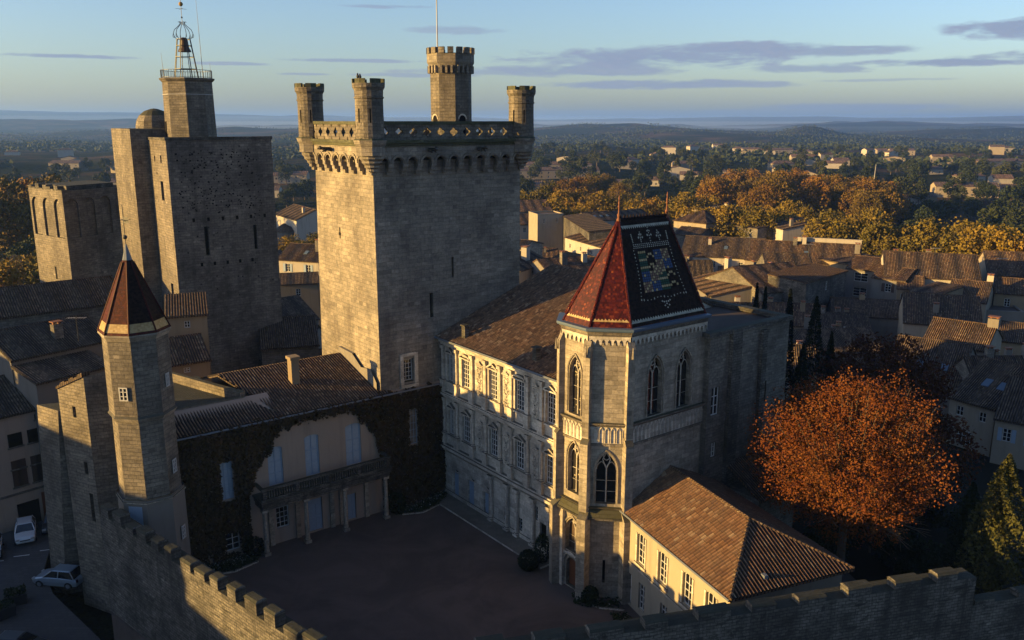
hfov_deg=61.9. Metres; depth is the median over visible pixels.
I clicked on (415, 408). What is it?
window
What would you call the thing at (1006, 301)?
window
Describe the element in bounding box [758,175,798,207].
plane tree
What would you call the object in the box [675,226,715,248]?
town house
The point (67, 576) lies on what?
parked car
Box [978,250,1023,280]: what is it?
town house
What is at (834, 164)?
villa
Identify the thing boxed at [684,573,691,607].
window
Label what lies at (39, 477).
window
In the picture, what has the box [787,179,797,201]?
plane tree
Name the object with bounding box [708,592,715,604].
window
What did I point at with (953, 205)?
evergreen tree
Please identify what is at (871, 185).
plane tree
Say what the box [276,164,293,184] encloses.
evergreen tree
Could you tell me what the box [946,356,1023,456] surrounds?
town house
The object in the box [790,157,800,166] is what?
evergreen tree
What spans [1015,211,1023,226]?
evergreen tree
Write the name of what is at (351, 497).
door
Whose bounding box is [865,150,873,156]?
evergreen tree
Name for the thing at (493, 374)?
window
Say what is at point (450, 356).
window
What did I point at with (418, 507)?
flower bed
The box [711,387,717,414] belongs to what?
window
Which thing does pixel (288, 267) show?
window
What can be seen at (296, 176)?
villa
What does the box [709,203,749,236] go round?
plane tree
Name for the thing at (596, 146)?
evergreen tree
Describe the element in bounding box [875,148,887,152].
villa
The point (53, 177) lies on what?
plane tree
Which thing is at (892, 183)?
plane tree
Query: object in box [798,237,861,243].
ridge wall
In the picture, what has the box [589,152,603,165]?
evergreen tree
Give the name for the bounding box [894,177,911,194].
evergreen tree
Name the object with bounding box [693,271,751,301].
town house
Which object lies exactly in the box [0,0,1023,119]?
sky
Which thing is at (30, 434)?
window
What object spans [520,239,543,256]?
town house
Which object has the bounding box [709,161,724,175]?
evergreen tree
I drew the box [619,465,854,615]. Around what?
hipped wing
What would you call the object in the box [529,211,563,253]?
town house
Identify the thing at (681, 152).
evergreen tree
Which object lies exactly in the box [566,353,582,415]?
gothic window
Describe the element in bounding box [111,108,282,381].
square tower
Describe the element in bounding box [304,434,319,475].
french window
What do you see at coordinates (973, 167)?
evergreen tree
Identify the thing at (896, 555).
garden shrub
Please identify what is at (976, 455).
brown tree
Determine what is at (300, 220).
town house
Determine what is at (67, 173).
evergreen tree
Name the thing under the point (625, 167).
villa
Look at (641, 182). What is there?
evergreen tree
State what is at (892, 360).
brown tree
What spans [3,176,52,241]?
plane tree
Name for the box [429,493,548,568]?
footpath
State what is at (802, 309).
town house
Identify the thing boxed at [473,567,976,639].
rampart wall
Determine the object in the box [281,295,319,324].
town house
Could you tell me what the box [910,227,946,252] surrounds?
plane tree
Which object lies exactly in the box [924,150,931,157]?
evergreen tree
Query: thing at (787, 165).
evergreen tree
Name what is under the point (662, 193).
evergreen tree
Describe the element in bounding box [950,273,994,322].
town house
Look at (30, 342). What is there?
town house
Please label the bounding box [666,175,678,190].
evergreen tree
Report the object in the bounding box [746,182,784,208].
plane tree
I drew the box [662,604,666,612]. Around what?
window
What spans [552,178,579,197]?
plane tree
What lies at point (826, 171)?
evergreen tree
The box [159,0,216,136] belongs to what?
bell turret
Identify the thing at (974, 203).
evergreen tree
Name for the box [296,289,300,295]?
window
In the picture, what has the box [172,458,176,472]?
window
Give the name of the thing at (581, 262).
town house
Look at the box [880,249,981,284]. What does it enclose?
town house
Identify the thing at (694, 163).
evergreen tree
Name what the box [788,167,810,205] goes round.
plane tree
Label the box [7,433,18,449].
window
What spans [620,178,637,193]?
evergreen tree
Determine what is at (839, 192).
plane tree
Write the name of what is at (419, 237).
keep tower
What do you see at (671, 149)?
villa
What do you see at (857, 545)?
garden shrub
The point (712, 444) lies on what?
window
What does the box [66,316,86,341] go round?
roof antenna
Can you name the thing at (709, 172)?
evergreen tree
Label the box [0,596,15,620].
planter
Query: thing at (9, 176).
evergreen tree
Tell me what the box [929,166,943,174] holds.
villa
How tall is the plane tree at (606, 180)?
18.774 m
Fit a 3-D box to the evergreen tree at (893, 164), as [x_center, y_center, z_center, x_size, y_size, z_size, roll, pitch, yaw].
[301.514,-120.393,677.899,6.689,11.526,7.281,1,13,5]
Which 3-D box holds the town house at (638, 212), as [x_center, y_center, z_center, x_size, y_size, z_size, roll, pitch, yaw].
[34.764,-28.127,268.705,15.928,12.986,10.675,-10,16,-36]
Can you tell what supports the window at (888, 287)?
in the town house at (882, 287)
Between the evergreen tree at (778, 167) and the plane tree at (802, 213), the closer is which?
the plane tree at (802, 213)
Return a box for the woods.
[0,122,1023,171]
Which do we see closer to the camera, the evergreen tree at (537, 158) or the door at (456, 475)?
the door at (456, 475)
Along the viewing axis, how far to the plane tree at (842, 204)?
346.81 m
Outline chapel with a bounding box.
[549,192,711,604]
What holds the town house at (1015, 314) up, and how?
on the ground at (28, 164)
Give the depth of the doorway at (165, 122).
96.05 m
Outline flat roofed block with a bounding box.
[698,296,793,487]
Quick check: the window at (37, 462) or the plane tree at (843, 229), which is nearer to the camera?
the window at (37, 462)
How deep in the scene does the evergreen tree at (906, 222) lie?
283.39 m
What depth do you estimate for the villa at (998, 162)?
761.70 m
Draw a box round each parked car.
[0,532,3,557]
[0,629,47,639]
[14,515,37,544]
[32,563,82,589]
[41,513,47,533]
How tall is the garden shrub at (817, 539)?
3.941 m
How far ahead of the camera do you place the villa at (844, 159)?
769.40 m
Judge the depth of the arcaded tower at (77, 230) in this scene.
107.60 m
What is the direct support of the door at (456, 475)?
in the renaissance house at (498, 383)
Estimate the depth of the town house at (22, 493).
79.35 m
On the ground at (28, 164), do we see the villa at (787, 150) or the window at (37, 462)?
the villa at (787, 150)
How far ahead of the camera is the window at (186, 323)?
85.36 m
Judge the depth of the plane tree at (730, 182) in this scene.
391.94 m
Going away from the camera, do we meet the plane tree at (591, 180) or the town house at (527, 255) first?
the town house at (527, 255)
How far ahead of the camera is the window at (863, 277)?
164.11 m
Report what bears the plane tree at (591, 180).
on the ground at (28, 164)
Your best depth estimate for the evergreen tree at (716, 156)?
724.28 m
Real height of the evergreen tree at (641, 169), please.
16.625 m
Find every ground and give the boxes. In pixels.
[0,110,1023,639]
[790,433,1023,593]
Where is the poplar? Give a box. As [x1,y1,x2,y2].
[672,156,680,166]
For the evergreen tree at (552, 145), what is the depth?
1103.22 m
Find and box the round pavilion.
[277,223,293,247]
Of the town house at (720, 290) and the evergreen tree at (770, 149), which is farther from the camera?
the evergreen tree at (770, 149)
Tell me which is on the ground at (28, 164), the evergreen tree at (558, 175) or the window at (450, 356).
the evergreen tree at (558, 175)
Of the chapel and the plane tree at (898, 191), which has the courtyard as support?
the chapel
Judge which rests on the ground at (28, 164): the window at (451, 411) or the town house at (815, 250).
the town house at (815, 250)
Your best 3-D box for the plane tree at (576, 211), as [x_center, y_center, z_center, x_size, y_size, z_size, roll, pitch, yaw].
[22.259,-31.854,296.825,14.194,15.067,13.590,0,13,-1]
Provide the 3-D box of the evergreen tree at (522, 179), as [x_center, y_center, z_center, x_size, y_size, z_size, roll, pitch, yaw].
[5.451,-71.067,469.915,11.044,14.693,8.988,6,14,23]
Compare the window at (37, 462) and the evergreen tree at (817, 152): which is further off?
the evergreen tree at (817, 152)
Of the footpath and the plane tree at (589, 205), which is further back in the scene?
the plane tree at (589, 205)
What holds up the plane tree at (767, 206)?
on the ground at (28, 164)
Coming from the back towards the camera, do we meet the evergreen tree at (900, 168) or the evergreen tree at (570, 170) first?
the evergreen tree at (900, 168)
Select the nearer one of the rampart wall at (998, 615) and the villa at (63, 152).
the rampart wall at (998, 615)
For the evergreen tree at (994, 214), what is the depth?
331.61 m
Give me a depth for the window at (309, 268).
168.72 m
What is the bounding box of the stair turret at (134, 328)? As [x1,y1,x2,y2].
[97,205,190,554]
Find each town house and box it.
[0,275,113,328]
[0,313,103,386]
[0,374,45,533]
[10,255,29,277]
[11,350,104,461]
[164,291,211,381]
[169,333,211,381]
[259,314,319,365]
[276,204,317,241]
[279,239,320,323]
[280,271,320,326]
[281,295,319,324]
[317,325,321,347]
[520,199,552,212]
[520,213,528,239]
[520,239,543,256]
[520,245,543,282]
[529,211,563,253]
[529,250,591,274]
[543,247,557,257]
[554,251,595,259]
[563,213,612,249]
[564,233,605,256]
[579,211,615,225]
[605,209,648,221]
[672,210,730,235]
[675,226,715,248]
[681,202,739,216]
[682,235,765,271]
[684,255,713,276]
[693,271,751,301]
[703,256,796,301]
[717,263,723,270]
[722,221,772,239]
[731,295,759,307]
[744,236,861,265]
[756,252,812,265]
[759,297,813,328]
[767,263,848,311]
[771,215,818,240]
[784,340,817,411]
[788,326,887,419]
[802,315,841,328]
[810,305,871,328]
[819,253,879,269]
[828,292,899,347]
[844,255,880,297]
[870,265,916,299]
[878,334,976,432]
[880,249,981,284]
[896,274,924,299]
[896,291,982,337]
[908,281,963,294]
[923,315,1003,354]
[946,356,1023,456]
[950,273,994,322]
[952,342,1023,379]
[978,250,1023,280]
[985,303,1023,322]
[990,374,1023,469]
[993,276,1023,321]
[994,349,1013,354]
[1000,320,1023,354]
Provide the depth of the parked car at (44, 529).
78.66 m
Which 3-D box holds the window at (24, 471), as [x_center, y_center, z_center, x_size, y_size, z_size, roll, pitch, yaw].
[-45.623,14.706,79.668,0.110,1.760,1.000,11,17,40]
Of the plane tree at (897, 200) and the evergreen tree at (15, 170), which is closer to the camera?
the plane tree at (897, 200)
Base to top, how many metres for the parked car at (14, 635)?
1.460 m
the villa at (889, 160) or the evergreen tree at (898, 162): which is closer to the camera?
the evergreen tree at (898, 162)
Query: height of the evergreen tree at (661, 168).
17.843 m
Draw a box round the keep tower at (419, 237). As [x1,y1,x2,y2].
[294,0,535,442]
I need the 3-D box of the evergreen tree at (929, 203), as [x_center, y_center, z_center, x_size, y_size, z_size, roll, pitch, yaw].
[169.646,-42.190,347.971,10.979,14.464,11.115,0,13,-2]
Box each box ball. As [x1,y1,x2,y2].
[517,549,538,571]
[581,585,599,603]
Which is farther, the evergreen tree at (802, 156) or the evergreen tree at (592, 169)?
the evergreen tree at (802, 156)
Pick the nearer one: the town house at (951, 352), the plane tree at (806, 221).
the town house at (951, 352)
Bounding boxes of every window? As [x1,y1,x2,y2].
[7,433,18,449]
[11,460,21,471]
[12,469,23,489]
[13,432,24,447]
[16,458,27,470]
[18,468,29,487]
[27,428,38,444]
[30,454,41,466]
[31,464,42,483]
[32,428,38,443]
[35,454,40,464]
[37,464,42,481]
[118,387,128,400]
[165,372,169,386]
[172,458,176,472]
[181,524,185,539]
[184,321,189,327]
[220,461,233,499]
[226,531,239,550]
[268,446,283,485]
[275,505,288,527]
[283,263,291,271]
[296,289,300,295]
[303,265,312,271]
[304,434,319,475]
[345,423,360,464]
[404,358,411,380]
[408,408,416,444]
[449,354,452,380]
[450,409,453,433]
[463,360,468,387]
[464,416,469,442]
[491,370,496,399]
[491,429,497,456]
[517,380,523,411]
[517,441,523,469]
[547,455,552,484]
[548,392,555,424]
[564,516,575,550]
[565,440,579,491]
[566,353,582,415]
[593,450,618,503]
[639,534,644,564]
[640,584,644,610]
[645,354,664,416]
[660,552,666,584]
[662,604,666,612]
[674,347,692,407]
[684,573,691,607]
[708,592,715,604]
[710,442,714,456]
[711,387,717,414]
[853,287,866,296]
[854,272,867,281]
[881,283,893,292]
[956,405,963,415]
[957,431,970,444]
[979,412,986,422]
[997,427,1016,443]
[1004,299,1009,306]
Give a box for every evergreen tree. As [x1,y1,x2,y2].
[0,174,20,187]
[3,237,35,259]
[8,167,21,181]
[47,163,62,176]
[59,163,78,179]
[81,157,92,170]
[92,171,110,181]
[98,157,111,171]
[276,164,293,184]
[277,189,293,206]
[287,165,298,170]
[287,183,298,200]
[292,164,304,170]
[295,179,314,202]
[520,178,530,194]
[520,178,535,193]
[528,163,541,180]
[534,156,549,166]
[537,157,551,166]
[541,143,548,152]
[548,141,555,150]
[555,148,564,156]
[555,169,564,178]
[561,161,580,180]
[563,149,577,160]
[574,158,587,176]
[586,151,593,160]
[587,165,596,174]
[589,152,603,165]
[591,143,598,151]
[593,172,604,178]
[597,141,605,152]
[603,145,611,155]
[606,150,621,162]
[611,162,618,170]
[612,152,627,171]
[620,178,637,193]
[621,150,627,158]
[628,161,637,171]
[630,174,651,194]
[634,162,650,174]
[640,173,652,185]
[643,159,652,168]
[646,189,657,199]
[647,153,657,163]
[649,147,656,153]
[654,189,666,197]
[655,192,672,201]
[656,148,667,160]
[656,162,671,185]
[656,195,665,202]
[657,173,668,185]
[664,153,676,165]
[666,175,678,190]
[675,181,690,194]
[677,147,686,156]
[681,175,694,186]
[683,170,696,177]
[686,155,698,169]
[686,184,697,202]
[690,175,702,188]
[696,149,705,158]
[703,169,716,176]
[708,158,719,164]
[709,154,723,162]
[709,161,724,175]
[719,144,729,149]
[731,167,744,172]
[748,158,761,170]
[762,146,772,153]
[764,152,773,159]
[772,164,787,171]
[782,162,791,171]
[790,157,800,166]
[790,159,807,172]
[796,148,807,153]
[796,152,807,161]
[812,150,823,158]
[813,158,820,169]
[814,160,827,170]
[817,168,835,176]
[836,167,851,179]
[837,144,844,151]
[847,171,860,178]
[849,162,859,171]
[851,156,861,164]
[858,166,875,178]
[861,167,879,178]
[864,155,877,167]
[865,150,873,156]
[885,174,899,181]
[887,161,896,174]
[891,159,902,172]
[893,145,902,151]
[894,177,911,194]
[895,205,916,225]
[898,147,909,156]
[898,164,906,171]
[899,220,916,232]
[901,159,917,171]
[901,220,925,235]
[904,165,927,188]
[905,201,916,219]
[908,182,929,204]
[909,162,930,177]
[914,205,939,223]
[917,199,945,220]
[920,160,931,175]
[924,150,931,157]
[938,198,959,225]
[942,179,961,199]
[945,174,952,181]
[947,162,957,173]
[951,176,966,184]
[951,186,968,203]
[956,169,978,181]
[958,158,978,171]
[959,196,983,221]
[965,148,974,157]
[972,179,991,200]
[972,182,991,203]
[975,158,990,173]
[977,206,1004,225]
[982,149,992,157]
[984,184,999,202]
[985,198,1009,217]
[987,223,1003,229]
[991,164,1011,173]
[992,164,1011,173]
[997,206,1023,226]
[998,185,1023,208]
[1002,161,1017,173]
[1004,224,1023,236]
[1005,152,1013,157]
[1012,176,1023,193]
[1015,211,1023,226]
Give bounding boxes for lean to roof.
[728,448,799,526]
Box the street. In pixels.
[0,521,49,585]
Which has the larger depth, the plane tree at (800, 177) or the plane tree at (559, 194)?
the plane tree at (800, 177)
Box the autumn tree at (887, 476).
[741,364,960,582]
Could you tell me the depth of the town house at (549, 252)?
208.84 m
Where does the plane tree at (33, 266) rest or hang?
on the ground at (28, 164)
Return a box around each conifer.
[941,481,986,593]
[954,454,1023,594]
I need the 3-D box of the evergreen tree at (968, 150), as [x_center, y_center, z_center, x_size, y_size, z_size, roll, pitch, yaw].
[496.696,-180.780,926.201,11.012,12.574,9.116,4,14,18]
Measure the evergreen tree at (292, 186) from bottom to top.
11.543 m
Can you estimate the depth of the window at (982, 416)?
90.54 m
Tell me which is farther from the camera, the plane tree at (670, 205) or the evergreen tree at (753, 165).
the evergreen tree at (753, 165)
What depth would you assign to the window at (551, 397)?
65.89 m
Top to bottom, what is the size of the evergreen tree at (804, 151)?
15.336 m
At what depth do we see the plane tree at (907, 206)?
339.89 m
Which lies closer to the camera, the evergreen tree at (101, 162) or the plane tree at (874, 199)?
the plane tree at (874, 199)
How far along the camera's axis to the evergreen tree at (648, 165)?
726.63 m
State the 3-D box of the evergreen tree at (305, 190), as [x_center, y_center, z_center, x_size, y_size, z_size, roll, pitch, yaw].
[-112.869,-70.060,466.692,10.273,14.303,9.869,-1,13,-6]
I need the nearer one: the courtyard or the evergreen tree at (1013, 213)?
the courtyard
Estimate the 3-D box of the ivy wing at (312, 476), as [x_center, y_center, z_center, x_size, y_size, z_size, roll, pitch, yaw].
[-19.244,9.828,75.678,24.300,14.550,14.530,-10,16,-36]
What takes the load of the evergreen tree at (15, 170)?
on the ground at (28, 164)
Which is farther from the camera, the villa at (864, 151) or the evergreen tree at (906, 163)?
the villa at (864, 151)
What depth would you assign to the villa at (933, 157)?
832.02 m
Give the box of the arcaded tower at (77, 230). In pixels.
[28,180,123,282]
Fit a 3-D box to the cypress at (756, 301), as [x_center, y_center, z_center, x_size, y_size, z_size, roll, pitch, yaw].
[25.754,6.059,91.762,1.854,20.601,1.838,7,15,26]
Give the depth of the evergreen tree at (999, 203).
350.52 m
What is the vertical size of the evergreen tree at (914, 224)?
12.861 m
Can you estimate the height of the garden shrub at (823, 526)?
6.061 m
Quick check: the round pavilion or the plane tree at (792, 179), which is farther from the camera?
the plane tree at (792, 179)
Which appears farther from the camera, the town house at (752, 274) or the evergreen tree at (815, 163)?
the evergreen tree at (815, 163)
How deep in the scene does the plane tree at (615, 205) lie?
306.99 m
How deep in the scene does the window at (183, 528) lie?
61.70 m
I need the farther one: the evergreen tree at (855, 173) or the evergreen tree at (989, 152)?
the evergreen tree at (989, 152)
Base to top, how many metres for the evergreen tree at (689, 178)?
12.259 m
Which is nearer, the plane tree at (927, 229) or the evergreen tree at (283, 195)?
the plane tree at (927, 229)
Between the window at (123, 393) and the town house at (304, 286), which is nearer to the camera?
the window at (123, 393)
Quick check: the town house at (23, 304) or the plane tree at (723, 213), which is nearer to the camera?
the town house at (23, 304)
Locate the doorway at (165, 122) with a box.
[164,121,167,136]
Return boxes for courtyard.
[111,498,855,639]
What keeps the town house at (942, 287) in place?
on the ground at (28, 164)
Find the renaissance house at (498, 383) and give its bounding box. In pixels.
[434,264,715,553]
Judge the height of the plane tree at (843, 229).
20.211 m
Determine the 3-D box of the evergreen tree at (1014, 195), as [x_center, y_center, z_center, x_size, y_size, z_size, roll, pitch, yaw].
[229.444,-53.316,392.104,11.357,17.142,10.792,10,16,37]
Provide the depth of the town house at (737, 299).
146.44 m
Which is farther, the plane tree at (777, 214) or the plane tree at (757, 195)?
the plane tree at (757, 195)
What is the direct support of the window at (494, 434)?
in the renaissance house at (498, 383)
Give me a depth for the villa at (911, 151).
1031.70 m
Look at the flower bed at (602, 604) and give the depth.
61.34 m
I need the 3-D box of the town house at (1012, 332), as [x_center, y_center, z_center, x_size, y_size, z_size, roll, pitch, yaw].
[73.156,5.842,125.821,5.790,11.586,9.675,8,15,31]
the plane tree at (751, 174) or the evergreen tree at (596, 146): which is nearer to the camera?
the plane tree at (751, 174)
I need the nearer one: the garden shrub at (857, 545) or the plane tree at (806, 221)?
the garden shrub at (857, 545)
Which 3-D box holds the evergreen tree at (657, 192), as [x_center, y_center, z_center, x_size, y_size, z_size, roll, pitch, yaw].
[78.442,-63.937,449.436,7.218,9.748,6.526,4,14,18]
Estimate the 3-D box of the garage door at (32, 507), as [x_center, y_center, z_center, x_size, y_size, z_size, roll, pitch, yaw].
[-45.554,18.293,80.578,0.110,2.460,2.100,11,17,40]
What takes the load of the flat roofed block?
on the courtyard
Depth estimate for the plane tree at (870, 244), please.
203.18 m
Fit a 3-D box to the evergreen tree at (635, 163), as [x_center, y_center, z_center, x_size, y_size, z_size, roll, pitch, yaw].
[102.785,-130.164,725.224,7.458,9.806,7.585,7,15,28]
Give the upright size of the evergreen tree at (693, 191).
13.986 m
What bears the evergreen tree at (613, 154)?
on the ground at (28, 164)
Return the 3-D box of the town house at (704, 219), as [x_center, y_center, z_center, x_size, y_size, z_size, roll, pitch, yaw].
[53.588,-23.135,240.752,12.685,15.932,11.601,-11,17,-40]
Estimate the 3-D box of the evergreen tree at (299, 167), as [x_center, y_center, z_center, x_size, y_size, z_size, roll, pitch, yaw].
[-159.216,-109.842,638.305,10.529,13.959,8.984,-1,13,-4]
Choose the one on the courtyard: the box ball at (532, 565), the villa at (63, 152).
the box ball at (532, 565)
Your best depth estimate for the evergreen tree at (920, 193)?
458.99 m
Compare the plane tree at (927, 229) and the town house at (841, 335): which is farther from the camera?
the plane tree at (927, 229)
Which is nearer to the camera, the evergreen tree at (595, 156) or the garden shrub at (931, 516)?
the garden shrub at (931, 516)
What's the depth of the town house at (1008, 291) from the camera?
149.70 m
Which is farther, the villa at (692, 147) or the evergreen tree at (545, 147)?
the villa at (692, 147)
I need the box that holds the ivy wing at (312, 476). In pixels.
[172,346,441,563]
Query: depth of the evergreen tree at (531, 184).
466.87 m
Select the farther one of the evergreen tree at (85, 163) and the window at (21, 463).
the evergreen tree at (85, 163)
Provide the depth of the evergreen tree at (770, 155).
855.29 m
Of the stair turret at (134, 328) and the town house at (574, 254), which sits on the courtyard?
the stair turret at (134, 328)
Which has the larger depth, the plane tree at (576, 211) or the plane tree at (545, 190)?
the plane tree at (545, 190)
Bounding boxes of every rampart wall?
[100,502,327,639]
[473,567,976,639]
[968,585,1023,639]
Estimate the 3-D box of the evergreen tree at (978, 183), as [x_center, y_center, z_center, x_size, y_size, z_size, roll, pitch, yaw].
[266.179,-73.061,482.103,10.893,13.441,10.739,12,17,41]
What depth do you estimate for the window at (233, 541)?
68.31 m
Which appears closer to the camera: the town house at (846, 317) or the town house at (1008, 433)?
the town house at (1008, 433)
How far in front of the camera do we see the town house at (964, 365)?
102.21 m
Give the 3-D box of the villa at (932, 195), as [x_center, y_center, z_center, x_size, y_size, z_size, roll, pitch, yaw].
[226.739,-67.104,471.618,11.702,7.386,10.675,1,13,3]
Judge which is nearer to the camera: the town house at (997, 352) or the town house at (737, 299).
the town house at (997, 352)
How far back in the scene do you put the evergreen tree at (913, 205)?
356.85 m
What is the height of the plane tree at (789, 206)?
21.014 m
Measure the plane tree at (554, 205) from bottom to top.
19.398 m
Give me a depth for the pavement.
65.49 m
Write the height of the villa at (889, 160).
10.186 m
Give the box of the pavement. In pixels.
[0,569,100,639]
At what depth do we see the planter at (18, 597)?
67.08 m
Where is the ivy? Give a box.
[177,381,446,564]
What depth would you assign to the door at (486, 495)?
75.16 m
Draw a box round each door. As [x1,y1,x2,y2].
[17,498,42,522]
[41,492,45,515]
[128,506,143,524]
[308,497,322,530]
[347,493,355,519]
[455,473,458,494]
[469,480,473,504]
[485,492,488,513]
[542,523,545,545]
[569,558,575,585]
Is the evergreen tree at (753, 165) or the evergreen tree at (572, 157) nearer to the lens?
the evergreen tree at (753, 165)
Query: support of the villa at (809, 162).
on the ground at (28, 164)
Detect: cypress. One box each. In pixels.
[753,282,758,307]
[761,286,767,309]
[781,288,794,470]
[781,343,810,489]
[789,296,823,464]
[812,331,835,450]
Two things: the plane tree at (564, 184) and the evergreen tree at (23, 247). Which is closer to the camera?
the evergreen tree at (23, 247)
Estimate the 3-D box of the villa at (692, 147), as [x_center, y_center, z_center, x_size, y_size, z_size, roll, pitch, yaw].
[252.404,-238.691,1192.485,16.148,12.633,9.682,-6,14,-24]
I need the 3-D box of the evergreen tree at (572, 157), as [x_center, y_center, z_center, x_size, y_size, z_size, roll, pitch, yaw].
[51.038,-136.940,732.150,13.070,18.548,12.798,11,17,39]
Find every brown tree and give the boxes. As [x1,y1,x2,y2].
[811,331,957,448]
[900,413,986,500]
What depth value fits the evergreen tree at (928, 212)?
319.65 m
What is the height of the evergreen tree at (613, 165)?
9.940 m
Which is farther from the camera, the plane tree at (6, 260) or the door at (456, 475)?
the plane tree at (6, 260)
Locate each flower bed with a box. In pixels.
[207,550,260,573]
[393,490,446,514]
[571,590,625,610]
[610,610,629,619]
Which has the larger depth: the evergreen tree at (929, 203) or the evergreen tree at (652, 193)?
the evergreen tree at (652, 193)
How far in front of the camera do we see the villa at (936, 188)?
501.54 m
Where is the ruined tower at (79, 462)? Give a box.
[37,371,118,613]
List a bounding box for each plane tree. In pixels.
[0,174,31,248]
[0,183,34,245]
[0,184,28,262]
[0,255,37,286]
[0,261,37,286]
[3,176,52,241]
[10,250,39,285]
[23,172,70,236]
[278,233,305,251]
[278,245,285,250]
[303,231,317,243]
[520,190,539,199]
[528,179,562,203]
[543,197,572,214]
[547,188,580,213]
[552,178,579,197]
[558,206,588,214]
[568,176,591,201]
[569,187,595,210]
[573,190,616,211]
[582,172,605,196]
[594,173,617,198]
[603,195,631,210]
[606,182,630,199]
[609,191,645,209]
[622,199,653,214]
[640,195,664,214]
[652,196,687,217]
[662,190,707,217]
[662,213,675,225]
[673,204,719,227]
[687,193,721,209]
[695,174,727,203]
[695,175,732,196]
[695,176,737,204]
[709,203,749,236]
[718,169,749,194]
[723,203,777,239]
[731,180,743,201]
[732,189,763,207]
[736,177,758,202]
[736,205,756,219]
[742,169,762,181]
[744,205,784,215]
[745,183,754,203]
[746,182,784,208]
[750,170,788,202]
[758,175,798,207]
[766,198,810,216]
[766,207,797,221]
[773,169,798,186]
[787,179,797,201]
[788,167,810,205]
[789,204,819,218]
[793,217,827,237]
[795,176,834,213]
[800,215,860,239]
[804,173,828,188]
[808,206,850,224]
[809,188,837,212]
[821,174,851,200]
[825,182,851,214]
[835,187,861,219]
[843,177,884,209]
[845,206,904,245]
[846,175,873,184]
[849,188,885,218]
[854,199,894,211]
[854,221,906,256]
[859,177,891,190]
[868,186,911,222]
[873,228,931,254]
[878,184,904,196]
[884,181,903,191]
[885,194,909,223]
[895,215,973,252]
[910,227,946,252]
[934,215,984,253]
[942,222,1023,256]
[972,225,1023,254]
[1000,239,1023,251]
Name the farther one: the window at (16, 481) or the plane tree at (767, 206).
the plane tree at (767, 206)
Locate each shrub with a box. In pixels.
[243,536,263,556]
[534,533,548,563]
[802,526,851,557]
[806,489,863,540]
[847,501,904,552]
[872,525,924,573]
[904,487,947,528]
[939,495,994,547]
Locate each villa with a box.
[4,150,20,154]
[48,160,87,170]
[57,148,73,156]
[61,156,78,159]
[110,161,114,172]
[273,172,277,182]
[274,186,282,197]
[277,171,309,183]
[520,166,599,179]
[524,161,591,166]
[533,181,554,190]
[614,160,635,169]
[628,157,639,166]
[648,176,658,185]
[661,146,676,153]
[664,166,689,178]
[671,160,693,170]
[679,171,698,179]
[686,145,698,150]
[742,147,761,151]
[767,160,794,172]
[768,148,792,154]
[789,154,816,161]
[802,170,816,175]
[803,158,814,165]
[817,152,833,159]
[825,160,847,168]
[831,158,849,165]
[861,148,874,154]
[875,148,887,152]
[883,156,904,163]
[884,150,897,156]
[888,148,915,155]
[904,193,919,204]
[911,192,936,203]
[929,154,953,164]
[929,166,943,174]
[930,182,999,197]
[952,172,985,181]
[976,158,1023,168]
[987,174,1014,183]
[988,145,1004,154]
[999,184,1018,193]
[1005,146,1013,152]
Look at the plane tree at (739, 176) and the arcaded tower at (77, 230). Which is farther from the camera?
the plane tree at (739, 176)
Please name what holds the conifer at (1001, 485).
on the garden ground at (869, 567)
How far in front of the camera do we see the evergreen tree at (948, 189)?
479.98 m
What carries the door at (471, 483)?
in the renaissance house at (498, 383)
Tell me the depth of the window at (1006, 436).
87.48 m
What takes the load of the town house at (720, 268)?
on the ground at (28, 164)
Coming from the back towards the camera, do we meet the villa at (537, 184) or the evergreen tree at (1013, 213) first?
the villa at (537, 184)
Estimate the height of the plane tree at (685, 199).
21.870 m
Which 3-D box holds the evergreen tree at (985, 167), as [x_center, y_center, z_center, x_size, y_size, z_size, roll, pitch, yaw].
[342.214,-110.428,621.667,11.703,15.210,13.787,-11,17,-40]
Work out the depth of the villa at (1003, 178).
518.86 m
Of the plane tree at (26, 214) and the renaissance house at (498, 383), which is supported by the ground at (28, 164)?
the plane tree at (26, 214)
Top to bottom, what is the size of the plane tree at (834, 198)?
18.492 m
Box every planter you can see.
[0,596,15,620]
[3,582,26,605]
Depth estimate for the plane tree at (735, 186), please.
409.13 m
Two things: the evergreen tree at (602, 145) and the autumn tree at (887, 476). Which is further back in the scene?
the evergreen tree at (602, 145)
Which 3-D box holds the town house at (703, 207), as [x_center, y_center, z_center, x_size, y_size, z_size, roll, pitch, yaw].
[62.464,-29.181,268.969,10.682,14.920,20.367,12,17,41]
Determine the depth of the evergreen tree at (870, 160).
691.61 m
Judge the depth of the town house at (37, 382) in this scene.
80.39 m
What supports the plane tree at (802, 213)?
on the ground at (28, 164)
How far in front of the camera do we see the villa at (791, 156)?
816.98 m
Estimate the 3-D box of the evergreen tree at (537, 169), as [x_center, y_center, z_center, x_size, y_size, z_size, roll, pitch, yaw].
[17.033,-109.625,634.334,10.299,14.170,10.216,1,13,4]
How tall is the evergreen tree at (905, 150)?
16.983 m
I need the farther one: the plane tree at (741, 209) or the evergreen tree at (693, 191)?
the evergreen tree at (693, 191)
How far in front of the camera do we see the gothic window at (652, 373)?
60.77 m
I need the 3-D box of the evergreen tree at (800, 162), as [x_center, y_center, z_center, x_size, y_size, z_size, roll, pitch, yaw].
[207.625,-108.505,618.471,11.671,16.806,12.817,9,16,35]

